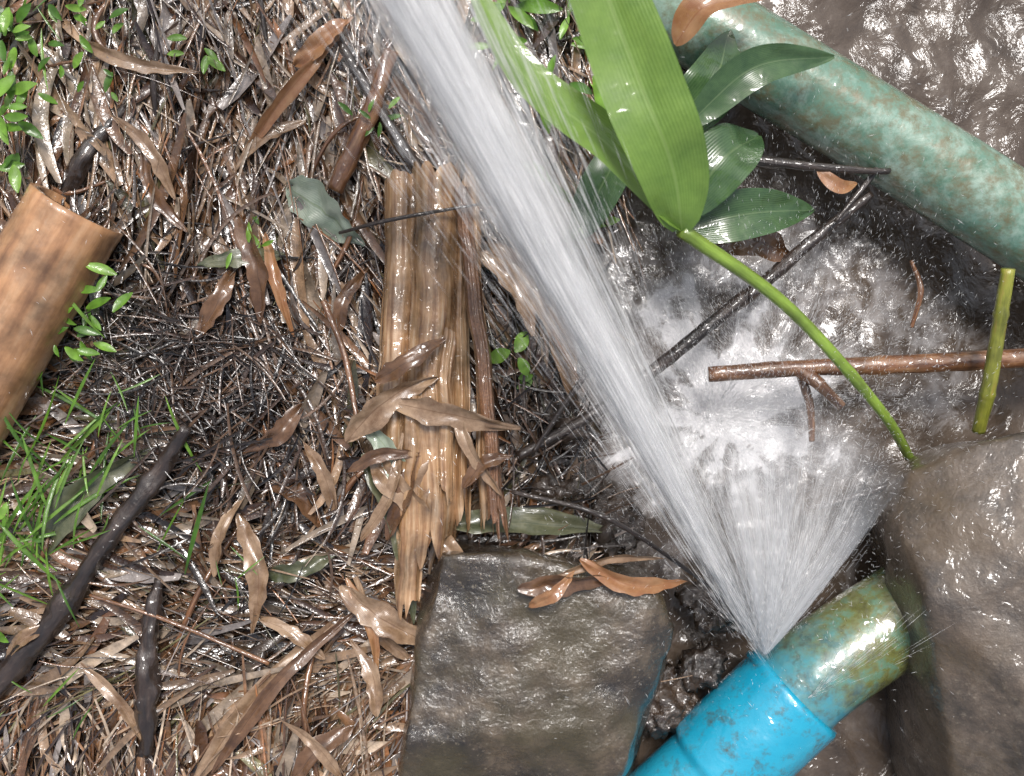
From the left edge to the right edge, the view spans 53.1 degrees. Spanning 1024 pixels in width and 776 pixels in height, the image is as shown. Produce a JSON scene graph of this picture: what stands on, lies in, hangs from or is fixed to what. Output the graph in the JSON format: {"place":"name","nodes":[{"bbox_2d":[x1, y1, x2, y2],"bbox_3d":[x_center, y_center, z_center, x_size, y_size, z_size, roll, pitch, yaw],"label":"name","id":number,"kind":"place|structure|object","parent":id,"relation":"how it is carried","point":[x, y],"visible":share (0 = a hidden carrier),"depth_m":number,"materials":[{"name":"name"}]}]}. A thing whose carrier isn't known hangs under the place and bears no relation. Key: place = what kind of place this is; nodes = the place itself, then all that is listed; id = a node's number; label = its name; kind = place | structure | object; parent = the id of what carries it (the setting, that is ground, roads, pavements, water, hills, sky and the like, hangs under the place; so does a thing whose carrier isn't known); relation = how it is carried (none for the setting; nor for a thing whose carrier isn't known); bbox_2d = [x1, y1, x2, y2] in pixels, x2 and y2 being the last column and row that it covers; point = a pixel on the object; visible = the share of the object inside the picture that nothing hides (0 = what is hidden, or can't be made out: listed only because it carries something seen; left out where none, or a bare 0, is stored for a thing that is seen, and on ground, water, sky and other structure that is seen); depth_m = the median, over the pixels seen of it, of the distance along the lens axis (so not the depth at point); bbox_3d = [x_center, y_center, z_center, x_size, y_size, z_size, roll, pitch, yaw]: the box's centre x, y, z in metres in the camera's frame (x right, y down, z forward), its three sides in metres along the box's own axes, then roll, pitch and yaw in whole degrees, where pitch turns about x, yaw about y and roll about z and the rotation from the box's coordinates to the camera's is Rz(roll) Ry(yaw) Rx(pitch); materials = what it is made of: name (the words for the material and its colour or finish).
{"place":"outdoors","nodes":[
{"label":"outdoors","id":0,"kind":"place"},
{"bbox_2d":[0,0,691,775],"bbox_3d":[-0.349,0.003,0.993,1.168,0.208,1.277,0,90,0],"label":"leaf litter","id":1,"kind":"object","parent":0,"point":[202,706],"visible":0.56,"depth_m":0.98,"materials":[{"name":"brown plant"}]},
{"bbox_2d":[0,632,8,642],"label":"weed plant","id":2,"kind":"object","parent":1,"relation":"on","point":[3,638],"visible":1,"depth_m":0.96,"materials":[{"name":"green plant"}]},
{"bbox_2d":[0,150,9,218],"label":"twig","id":3,"kind":"object","parent":1,"relation":"on","point":[2,196],"visible":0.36,"depth_m":0.97,"materials":[{"name":"brown wood"}]},
{"bbox_2d":[0,153,24,171],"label":"weed plant","id":4,"kind":"object","parent":1,"relation":"on","point":[9,161],"visible":1,"depth_m":0.95,"materials":[{"name":"green plant"}]},
{"bbox_2d":[0,502,41,543],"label":"weed plant","id":5,"kind":"object","parent":1,"relation":"on","point":[3,509],"visible":1,"depth_m":0.94,"materials":[{"name":"green plant"}]},
{"bbox_2d":[0,75,42,192],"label":"weed plant","id":6,"kind":"object","parent":1,"relation":"on","point":[28,128],"visible":0.98,"depth_m":0.94,"materials":[{"name":"green plant"}]},
{"bbox_2d":[0,0,60,89],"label":"grass tuft","id":7,"kind":"object","parent":1,"relation":"on","point":[41,45],"visible":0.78,"depth_m":0.95,"materials":[{"name":"green plant"}]},
{"bbox_2d":[0,3,63,98],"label":"weed plant","id":8,"kind":"object","parent":1,"relation":"on","point":[6,17],"visible":1,"depth_m":0.94,"materials":[{"name":"green plant"}]},
{"bbox_2d":[0,35,64,115],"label":"weed plant","id":9,"kind":"object","parent":1,"relation":"on","point":[33,49],"visible":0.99,"depth_m":0.95,"materials":[{"name":"green plant"}]},
{"bbox_2d":[35,537,49,571],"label":"twig","id":10,"kind":"object","parent":1,"relation":"on","point":[45,546],"visible":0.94,"depth_m":0.97,"materials":[{"name":"brown wood"}]},
{"bbox_2d":[23,0,64,20],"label":"twig","id":11,"kind":"object","parent":1,"relation":"on","point":[34,12],"visible":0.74,"depth_m":0.98,"materials":[{"name":"brown wood"}]},
{"bbox_2d":[0,669,91,738],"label":"grass tuft","id":12,"kind":"object","parent":1,"relation":"on","point":[56,691],"visible":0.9,"depth_m":0.97,"materials":[{"name":"plant"}]},
{"bbox_2d":[12,4,92,52],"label":"weed plant","id":13,"kind":"object","parent":1,"relation":"on","point":[54,14],"visible":0.88,"depth_m":0.95,"materials":[{"name":"green plant"}]},
{"bbox_2d":[43,374,63,386],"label":"twig","id":14,"kind":"object","parent":1,"relation":"on","point":[50,377],"visible":0.22,"depth_m":0.99,"materials":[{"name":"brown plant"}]},
{"bbox_2d":[0,441,107,625],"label":"grass tuft","id":15,"kind":"object","parent":1,"relation":"on","point":[54,479],"visible":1,"depth_m":0.96,"materials":[{"name":"green plant"}]},
{"bbox_2d":[0,182,123,449],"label":"bamboo pole","id":16,"kind":"object","parent":1,"relation":"on","point":[43,241],"visible":0.95,"depth_m":0.92,"materials":[{"name":"brown wood"}]},
{"bbox_2d":[37,307,99,380],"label":"weed plant","id":17,"kind":"object","parent":1,"relation":"on","point":[73,355],"visible":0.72,"depth_m":0.95,"materials":[{"name":"green plant"}]},
{"bbox_2d":[29,174,110,194],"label":"twig","id":18,"kind":"object","parent":1,"relation":"on","point":[57,190],"visible":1,"depth_m":0.97,"materials":[{"name":"brown wood"}]},
{"bbox_2d":[45,58,101,68],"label":"twig","id":19,"kind":"object","parent":1,"relation":"on","point":[66,62],"visible":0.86,"depth_m":0.97,"materials":[{"name":"brown wood"}]},
{"bbox_2d":[67,329,100,357],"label":"twig","id":20,"kind":"object","parent":1,"relation":"on","point":[70,332],"visible":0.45,"depth_m":0.97,"materials":[{"name":"brown wood"}]},
{"bbox_2d":[82,427,100,469],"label":"twig","id":21,"kind":"object","parent":1,"relation":"on","point":[90,454],"visible":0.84,"depth_m":0.97,"materials":[{"name":"brown wood"}]},
{"bbox_2d":[60,104,125,203],"bbox_3d":[-0.401,-0.226,0.974,0.020,0.028,0.108,29,90,0],"label":"stick","id":22,"kind":"object","parent":1,"relation":"on","point":[80,164],"visible":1,"depth_m":0.97,"materials":[{"name":"black wood"}]},
{"bbox_2d":[81,0,104,5],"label":"twig","id":23,"kind":"object","parent":1,"relation":"on","point":[94,2],"visible":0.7,"depth_m":0.98,"materials":[{"name":"brown wood"}]},
{"bbox_2d":[0,424,191,697],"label":"stick","id":24,"kind":"object","parent":1,"relation":"on","point":[16,666],"visible":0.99,"depth_m":0.96,"materials":[{"name":"brown wood"}]},
{"bbox_2d":[66,262,132,360],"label":"weed plant","id":25,"kind":"object","parent":1,"relation":"on","point":[106,270],"visible":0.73,"depth_m":0.94,"materials":[{"name":"green plant"}]},
{"bbox_2d":[72,0,127,101],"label":"weed plant","id":26,"kind":"object","parent":1,"relation":"on","point":[77,58],"visible":1,"depth_m":0.95,"materials":[{"name":"green plant"}]},
{"bbox_2d":[46,374,165,497],"bbox_3d":[-0.378,0.049,0.964,0.131,0.059,0.117,-9,90,0],"label":"grass tuft","id":27,"kind":"object","parent":1,"relation":"on","point":[136,416],"visible":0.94,"depth_m":0.96,"materials":[{"name":"green plant"}]},
{"bbox_2d":[0,303,213,583],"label":"grass tuft","id":28,"kind":"object","parent":1,"relation":"on","point":[95,422],"visible":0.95,"depth_m":0.96,"materials":[{"name":"green plant"}]},
{"bbox_2d":[103,208,117,227],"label":"twig","id":29,"kind":"object","parent":1,"relation":"on","point":[106,223],"visible":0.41,"depth_m":0.97,"materials":[{"name":"brown wood"}]},
{"bbox_2d":[90,0,136,85],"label":"twig","id":30,"kind":"object","parent":1,"relation":"on","point":[95,33],"visible":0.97,"depth_m":0.97,"materials":[{"name":"brown wood"}]},
{"bbox_2d":[108,259,169,316],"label":"twig","id":31,"kind":"object","parent":1,"relation":"on","point":[144,265],"visible":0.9,"depth_m":0.97,"materials":[{"name":"brown wood"}]},
{"bbox_2d":[133,578,162,757],"bbox_3d":[-0.344,0.266,0.972,0.027,0.031,0.172,3,90,0],"label":"stick","id":32,"kind":"object","parent":1,"relation":"on","point":[148,684],"visible":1,"depth_m":0.96,"materials":[{"name":"brown wood"}]},
{"bbox_2d":[150,41,159,123],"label":"twig","id":33,"kind":"object","parent":1,"relation":"on","point":[153,89],"visible":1,"depth_m":0.97,"materials":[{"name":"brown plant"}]},
{"bbox_2d":[129,343,183,415],"bbox_3d":[-0.341,-0.011,1.006,0.070,0.076,0.080,0,90,0],"label":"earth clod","id":34,"kind":"object","parent":1,"relation":"on","point":[159,363],"visible":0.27,"depth_m":0.97,"materials":[{"name":"brown soil"}]},
{"bbox_2d":[156,122,185,194],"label":"twig","id":35,"kind":"object","parent":1,"relation":"on","point":[172,165],"visible":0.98,"depth_m":0.97,"materials":[{"name":"brown wood"}]},
{"bbox_2d":[89,593,269,664],"bbox_3d":[-0.314,0.226,0.967,0.182,0.009,0.009,21,90,0],"label":"twig","id":36,"kind":"object","parent":1,"relation":"on","point":[213,639],"visible":1,"depth_m":0.96,"materials":[{"name":"wood"}]},
{"bbox_2d":[154,222,208,245],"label":"twig","id":37,"kind":"object","parent":1,"relation":"on","point":[172,227],"visible":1,"depth_m":0.98,"materials":[{"name":"brown wood"}]},
{"bbox_2d":[143,132,233,188],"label":"twig","id":38,"kind":"object","parent":1,"relation":"on","point":[192,145],"visible":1,"depth_m":0.98,"materials":[{"name":"brown wood"}]},
{"bbox_2d":[25,152,365,568],"bbox_3d":[-0.288,-0.013,0.983,0.305,0.068,0.410,21,90,0],"label":"root tangle","id":39,"kind":"object","parent":1,"relation":"on","point":[203,380],"visible":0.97,"depth_m":0.97,"materials":[{"name":"brown plant"}]},
{"bbox_2d":[167,34,225,73],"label":"weed plant","id":40,"kind":"object","parent":1,"relation":"on","point":[210,58],"visible":1,"depth_m":0.96,"materials":[{"name":"green plant"}]},
{"bbox_2d":[178,579,225,710],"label":"twig","id":41,"kind":"object","parent":1,"relation":"on","point":[184,643],"visible":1,"depth_m":0.98,"materials":[{"name":"brown wood"}]},
{"bbox_2d":[173,527,236,647],"bbox_3d":[-0.296,0.190,0.990,0.007,0.026,0.131,27,90,0],"label":"twig","id":42,"kind":"object","parent":1,"relation":"on","point":[194,600],"visible":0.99,"depth_m":0.98,"materials":[{"name":"brown wood"}]},
{"bbox_2d":[196,326,242,358],"bbox_3d":[-0.281,-0.041,1.009,0.059,0.061,0.046,0,90,0],"label":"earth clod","id":43,"kind":"object","parent":1,"relation":"on","point":[221,335],"visible":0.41,"depth_m":0.98,"materials":[{"name":"brown soil"}]},
{"bbox_2d":[216,546,264,607],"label":"grass tuft","id":44,"kind":"object","parent":1,"relation":"on","point":[242,558],"visible":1,"depth_m":0.97,"materials":[{"name":"green plant"}]},
{"bbox_2d":[80,192,405,675],"bbox_3d":[-0.243,0.063,0.989,0.340,0.055,0.499,0,90,0],"label":"root tangle","id":45,"kind":"object","parent":1,"relation":"on","point":[271,460],"visible":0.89,"depth_m":0.98,"materials":[{"name":"brown plant"}]},
{"bbox_2d":[226,216,273,268],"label":"weed plant","id":46,"kind":"object","parent":1,"relation":"on","point":[248,238],"visible":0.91,"depth_m":0.97,"materials":[{"name":"green plant"}]},
{"bbox_2d":[235,613,272,749],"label":"twig","id":47,"kind":"object","parent":1,"relation":"on","point":[263,656],"visible":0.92,"depth_m":0.99,"materials":[{"name":"brown wood"}]},
{"bbox_2d":[258,0,267,44],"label":"twig","id":48,"kind":"object","parent":1,"relation":"on","point":[262,17],"visible":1,"depth_m":0.99,"materials":[{"name":"wood"}]},
{"bbox_2d":[247,114,282,176],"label":"twig","id":49,"kind":"object","parent":1,"relation":"on","point":[276,145],"visible":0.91,"depth_m":0.99,"materials":[{"name":"brown wood"}]},
{"bbox_2d":[261,377,286,477],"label":"twig","id":50,"kind":"object","parent":1,"relation":"on","point":[284,472],"visible":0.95,"depth_m":0.99,"materials":[{"name":"brown wood"}]},
{"bbox_2d":[290,238,311,275],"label":"twig","id":51,"kind":"object","parent":1,"relation":"on","point":[304,255],"visible":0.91,"depth_m":0.99,"materials":[{"name":"wood"}]},
{"bbox_2d":[300,656,319,775],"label":"twig","id":52,"kind":"object","parent":1,"relation":"on","point":[304,696],"visible":0.69,"depth_m":0.98,"materials":[{"name":"brown wood"}]},
{"bbox_2d":[309,245,367,321],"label":"twig","id":53,"kind":"object","parent":1,"relation":"on","point":[343,270],"visible":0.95,"depth_m":0.99,"materials":[{"name":"wood"}]},
{"bbox_2d":[320,300,357,414],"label":"twig","id":54,"kind":"object","parent":1,"relation":"on","point":[336,331],"visible":0.99,"depth_m":0.95,"materials":[{"name":"wood"}]},
{"bbox_2d":[318,173,363,292],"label":"twig","id":55,"kind":"object","parent":1,"relation":"on","point":[344,249],"visible":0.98,"depth_m":0.99,"materials":[{"name":"brown wood"}]},
{"bbox_2d":[337,470,363,506],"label":"twig","id":56,"kind":"object","parent":1,"relation":"on","point":[351,482],"visible":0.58,"depth_m":0.98,"materials":[{"name":"brown wood"}]},
{"bbox_2d":[307,105,399,177],"bbox_3d":[-0.159,-0.240,0.991,0.142,0.027,0.025,-39,90,0],"label":"twig","id":57,"kind":"object","parent":1,"relation":"on","point":[335,131],"visible":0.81,"depth_m":0.98,"materials":[{"name":"brown wood"}]},
{"bbox_2d":[332,253,384,289],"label":"twig","id":58,"kind":"object","parent":1,"relation":"on","point":[352,269],"visible":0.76,"depth_m":1.00,"materials":[{"name":"wood"}]},
{"bbox_2d":[327,48,398,194],"bbox_3d":[-0.139,-0.252,0.974,0.023,0.030,0.143,23,90,0],"label":"stick","id":59,"kind":"object","parent":1,"relation":"on","point":[345,166],"visible":0.92,"depth_m":0.97,"materials":[{"name":"brown wood"}]},
{"bbox_2d":[338,96,402,137],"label":"weed plant","id":60,"kind":"object","parent":1,"relation":"on","point":[345,108],"visible":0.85,"depth_m":0.96,"materials":[{"name":"green plant"}]},
{"bbox_2d":[335,38,421,167],"bbox_3d":[-0.124,-0.263,0.974,0.013,0.021,0.178,-32,90,0],"label":"stick","id":61,"kind":"object","parent":1,"relation":"on","point":[348,56],"visible":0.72,"depth_m":0.97,"materials":[{"name":"wood"}]},
{"bbox_2d":[392,693,408,754],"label":"twig","id":62,"kind":"object","parent":1,"relation":"on","point":[398,738],"visible":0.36,"depth_m":0.99,"materials":[{"name":"brown wood"}]},
{"bbox_2d":[371,137,508,620],"bbox_3d":[-0.068,-0.011,0.948,0.130,0.040,0.450,0,90,0],"label":"split bamboo","id":63,"kind":"object","parent":1,"relation":"on","point":[420,302],"visible":0.85,"depth_m":0.94,"materials":[{"name":"brown wood"}]},
{"bbox_2d":[338,203,478,233],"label":"twig","id":64,"kind":"object","parent":63,"relation":"on","point":[386,220],"visible":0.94,"depth_m":0.92,"materials":[{"name":"wood"}]},
{"bbox_2d":[442,99,446,138],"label":"twig","id":65,"kind":"object","parent":1,"relation":"on","point":[443,120],"visible":0.16,"depth_m":0.97,"materials":[{"name":"wood"}]},
{"bbox_2d":[471,0,538,30],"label":"weed plant","id":66,"kind":"object","parent":1,"relation":"on","point":[501,2],"visible":0.41,"depth_m":0.96,"materials":[{"name":"green plant"}]},
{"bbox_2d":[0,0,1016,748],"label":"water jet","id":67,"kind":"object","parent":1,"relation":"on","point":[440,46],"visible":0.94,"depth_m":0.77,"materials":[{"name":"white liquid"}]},
{"bbox_2d":[480,117,538,213],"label":"twig","id":68,"kind":"object","parent":1,"relation":"on","point":[536,119],"visible":0.17,"depth_m":0.97,"materials":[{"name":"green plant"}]},
{"bbox_2d":[499,419,520,446],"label":"twig","id":69,"kind":"object","parent":1,"relation":"on","point":[503,442],"visible":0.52,"depth_m":0.98,"materials":[{"name":"wood"}]},
{"bbox_2d":[491,331,529,375],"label":"weed plant","id":70,"kind":"object","parent":1,"relation":"on","point":[502,356],"visible":0.88,"depth_m":0.97,"materials":[{"name":"green plant"}]},
{"bbox_2d":[517,374,532,388],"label":"weed plant","id":71,"kind":"object","parent":1,"relation":"on","point":[528,379],"visible":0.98,"depth_m":0.98,"materials":[{"name":"green plant"}]},
{"bbox_2d":[466,0,605,133],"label":"weed plant","id":72,"kind":"object","parent":1,"relation":"on","point":[526,5],"visible":0.47,"depth_m":0.96,"materials":[{"name":"green plant"}]},
{"bbox_2d":[398,540,673,775],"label":"rock","id":73,"kind":"object","parent":1,"relation":"on","point":[501,668],"visible":0.85,"depth_m":0.92,"materials":[{"name":"grey stone"}]},
{"bbox_2d":[520,386,554,429],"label":"earth clod","id":74,"kind":"object","parent":1,"relation":"on","point":[550,411],"visible":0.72,"depth_m":0.99,"materials":[{"name":"soil"}]},
{"bbox_2d":[522,464,584,506],"bbox_3d":[0.039,0.096,1.006,0.066,0.065,0.043,0,90,0],"label":"earth clod","id":75,"kind":"object","parent":1,"relation":"on","point":[549,486],"visible":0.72,"depth_m":0.99,"materials":[{"name":"brown soil"}]},
{"bbox_2d":[476,257,644,565],"bbox_3d":[0.055,0.071,1.054,0.281,0.189,0.442,14,90,0],"label":"root tangle","id":76,"kind":"object","parent":1,"relation":"on","point":[515,463],"visible":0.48,"depth_m":0.99,"materials":[{"name":"brown plant"}]},
{"bbox_2d":[549,416,590,459],"bbox_3d":[0.056,0.049,1.004,0.041,0.047,0.045,0,90,0],"label":"earth clod","id":77,"kind":"object","parent":1,"relation":"on","point":[579,434],"visible":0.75,"depth_m":0.99,"materials":[{"name":"brown soil"}]},
{"bbox_2d":[521,160,619,242],"bbox_3d":[0.055,-0.172,0.976,0.113,0.055,0.081,0,90,0],"label":"weed plant","id":78,"kind":"object","parent":1,"relation":"on","point":[610,219],"visible":0.24,"depth_m":0.97,"materials":[{"name":"green plant"}]},
{"bbox_2d":[532,336,618,452],"bbox_3d":[0.059,0.005,0.970,0.008,0.006,0.136,36,90,0],"label":"twig","id":79,"kind":"object","parent":1,"relation":"on","point":[555,418],"visible":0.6,"depth_m":0.97,"materials":[{"name":"wood"}]},
{"bbox_2d":[570,80,592,94],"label":"weed plant","id":80,"kind":"object","parent":1,"relation":"on","point":[578,86],"visible":0.11,"depth_m":0.96,"materials":[{"name":"green plant"}]},
{"bbox_2d":[512,489,723,595],"bbox_3d":[0.104,0.138,0.954,0.224,0.034,0.022,26,90,0],"label":"twig","id":81,"kind":"object","parent":1,"relation":"on","point":[609,519],"visible":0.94,"depth_m":0.94,"materials":[{"name":"wood"}]},
{"bbox_2d":[514,289,750,460],"bbox_3d":[0.118,-0.007,0.985,0.270,0.023,0.022,-36,90,0],"label":"stick","id":82,"kind":"object","parent":1,"relation":"on","point":[700,332],"visible":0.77,"depth_m":0.98,"materials":[{"name":"wood"}]},
{"bbox_2d":[745,190,873,301],"bbox_3d":[0.281,-0.136,0.975,0.152,0.023,0.014,-41,90,0],"label":"stick","id":83,"kind":"object","parent":82,"relation":"on","point":[808,246],"visible":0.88,"depth_m":0.97,"materials":[{"name":"black wood"}]},
{"bbox_2d":[575,0,1023,775],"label":"stream","id":84,"kind":"structure","parent":0,"point":[959,62],"depth_m":1.06,"materials":[{"name":"liquid"}]},
{"bbox_2d":[582,486,645,556],"bbox_3d":[0.101,0.133,1.027,0.062,0.079,0.066,-34,90,0],"label":"earth clod","id":85,"kind":"object","parent":84,"relation":"on","point":[628,541],"visible":0.78,"depth_m":1.01,"materials":[{"name":"soil"}]},
{"bbox_2d":[644,661,700,739],"bbox_3d":[0.153,0.315,1.035,0.083,0.064,0.071,36,90,0],"label":"earth clod","id":86,"kind":"object","parent":84,"relation":"on","point":[670,709],"visible":0.41,"depth_m":1.01,"materials":[{"name":"soil"}]},
{"bbox_2d":[677,640,728,692],"bbox_3d":[0.190,0.279,1.025,0.053,0.042,0.051,0,90,0],"label":"earth clod","id":87,"kind":"object","parent":84,"relation":"on","point":[698,661],"visible":0.98,"depth_m":1.01,"materials":[{"name":"grey soil"}]},
{"bbox_2d":[674,577,737,633],"bbox_3d":[0.195,0.219,1.023,0.062,0.055,0.058,0,90,0],"label":"earth clod","id":88,"kind":"object","parent":84,"relation":"on","point":[686,598],"visible":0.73,"depth_m":1.02,"materials":[{"name":"soil"}]},
{"bbox_2d":[629,567,909,775],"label":"blue pipe","id":89,"kind":"object","parent":84,"relation":"on","point":[717,726],"visible":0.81,"depth_m":0.96,"materials":[{"name":"plastic"}]},
{"bbox_2d":[653,0,1023,280],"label":"green pipe","id":90,"kind":"object","parent":84,"relation":"in","point":[898,143],"visible":0.73,"depth_m":0.93,"materials":[{"name":"plastic"}]},
{"bbox_2d":[757,155,890,173],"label":"twig","id":91,"kind":"object","parent":90,"relation":"on","point":[772,162],"visible":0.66,"depth_m":0.94,"materials":[{"name":"wood"}]},
{"bbox_2d":[834,167,877,222],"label":"twig","id":92,"kind":"object","parent":90,"relation":"on","point":[860,189],"visible":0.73,"depth_m":0.95,"materials":[{"name":"wood"}]},
{"bbox_2d":[819,481,887,509],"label":"twig","id":93,"kind":"object","parent":84,"relation":"on","point":[876,489],"visible":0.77,"depth_m":0.99,"materials":[{"name":"wood"}]},
{"bbox_2d":[707,348,1023,441],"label":"bamboo twig","id":94,"kind":"object","parent":84,"relation":"on","point":[970,360],"visible":0.94,"depth_m":0.97,"materials":[{"name":"brown wood"}]},
{"bbox_2d":[909,260,923,327],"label":"twig","id":95,"kind":"object","parent":84,"relation":"on","point":[920,289],"visible":0.98,"depth_m":0.99,"materials":[{"name":"brown wood"}]},
{"bbox_2d":[863,432,1023,775],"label":"boulder","id":96,"kind":"object","parent":84,"relation":"in","point":[974,571],"visible":0.83,"depth_m":0.91,"materials":[{"name":"stone"}]},
{"bbox_2d":[471,0,913,459],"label":"broadleaf plant","id":97,"kind":"object","parent":96,"relation":"on","point":[661,114],"visible":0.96,"depth_m":0.80,"materials":[{"name":"green plant"}]},
{"bbox_2d":[972,267,1014,434],"bbox_3d":[0.440,-0.032,0.940,0.016,0.071,0.152,0,90,0],"label":"green stub","id":98,"kind":"object","parent":96,"relation":"on","point":[993,359],"visible":1,"depth_m":0.93,"materials":[{"name":"green plant"}]}
]}

